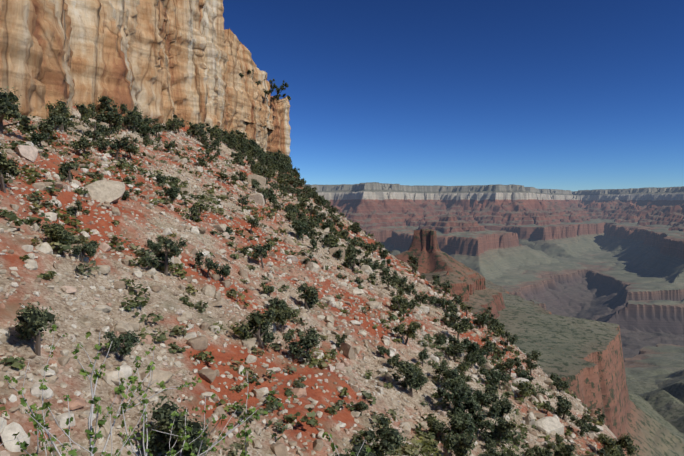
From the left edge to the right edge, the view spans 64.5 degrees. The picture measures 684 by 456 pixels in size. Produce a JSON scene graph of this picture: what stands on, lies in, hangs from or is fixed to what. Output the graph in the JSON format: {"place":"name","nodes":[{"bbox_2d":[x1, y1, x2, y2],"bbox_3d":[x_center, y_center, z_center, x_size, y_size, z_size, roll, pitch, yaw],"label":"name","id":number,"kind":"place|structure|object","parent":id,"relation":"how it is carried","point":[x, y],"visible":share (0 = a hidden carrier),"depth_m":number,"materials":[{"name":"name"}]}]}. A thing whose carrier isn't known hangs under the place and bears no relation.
{"place":"outdoors","nodes":[
{"label":"outdoors","id":0,"kind":"place"},
{"bbox_2d":[0,0,229,137],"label":"cliff","id":1,"kind":"structure","parent":0,"point":[162,61],"depth_m":109.52,"materials":[{"name":"stone"}]},
{"bbox_2d":[224,28,273,129],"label":"cliff crag","id":2,"kind":"structure","parent":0,"point":[238,53],"depth_m":207.50,"materials":[{"name":"stone"}]},
{"bbox_2d":[224,88,290,155],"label":"cliff buttress","id":3,"kind":"structure","parent":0,"point":[275,139],"depth_m":219.02,"materials":[{"name":"stone"}]},
{"bbox_2d":[0,106,627,455],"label":"slope","id":4,"kind":"structure","parent":0,"point":[76,381],"depth_m":35.94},
{"bbox_2d":[0,324,371,455],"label":"shrub","id":5,"kind":"object","parent":4,"relation":"on","point":[95,400],"depth_m":4.10,"materials":[{"name":"green plant"}]},
{"bbox_2d":[0,112,604,455],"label":"green shrubs","id":6,"kind":"object","parent":4,"relation":"on","point":[430,445],"visible":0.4,"depth_m":41.41,"materials":[{"name":"green plant"}]},
{"bbox_2d":[0,113,611,455],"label":"rocks","id":7,"kind":"object","parent":4,"relation":"on","point":[105,192],"visible":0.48,"depth_m":42.77,"materials":[{"name":"stone"}]},
{"bbox_2d":[0,69,638,455],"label":"juniper","id":8,"kind":"object","parent":4,"relation":"on","point":[163,427],"depth_m":52.13,"materials":[{"name":"green plant"}]},
{"bbox_2d":[223,0,683,190],"label":"sky","id":9,"kind":"structure","parent":0,"point":[573,95],"materials":[{"name":"blue"}]},
{"bbox_2d":[304,182,683,455],"bbox_3d":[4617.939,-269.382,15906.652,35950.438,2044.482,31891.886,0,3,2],"label":"canyon terrain","id":10,"kind":"structure","parent":0,"point":[582,291],"depth_m":7838.81,"materials":[{"name":"brown stone"}]}
]}

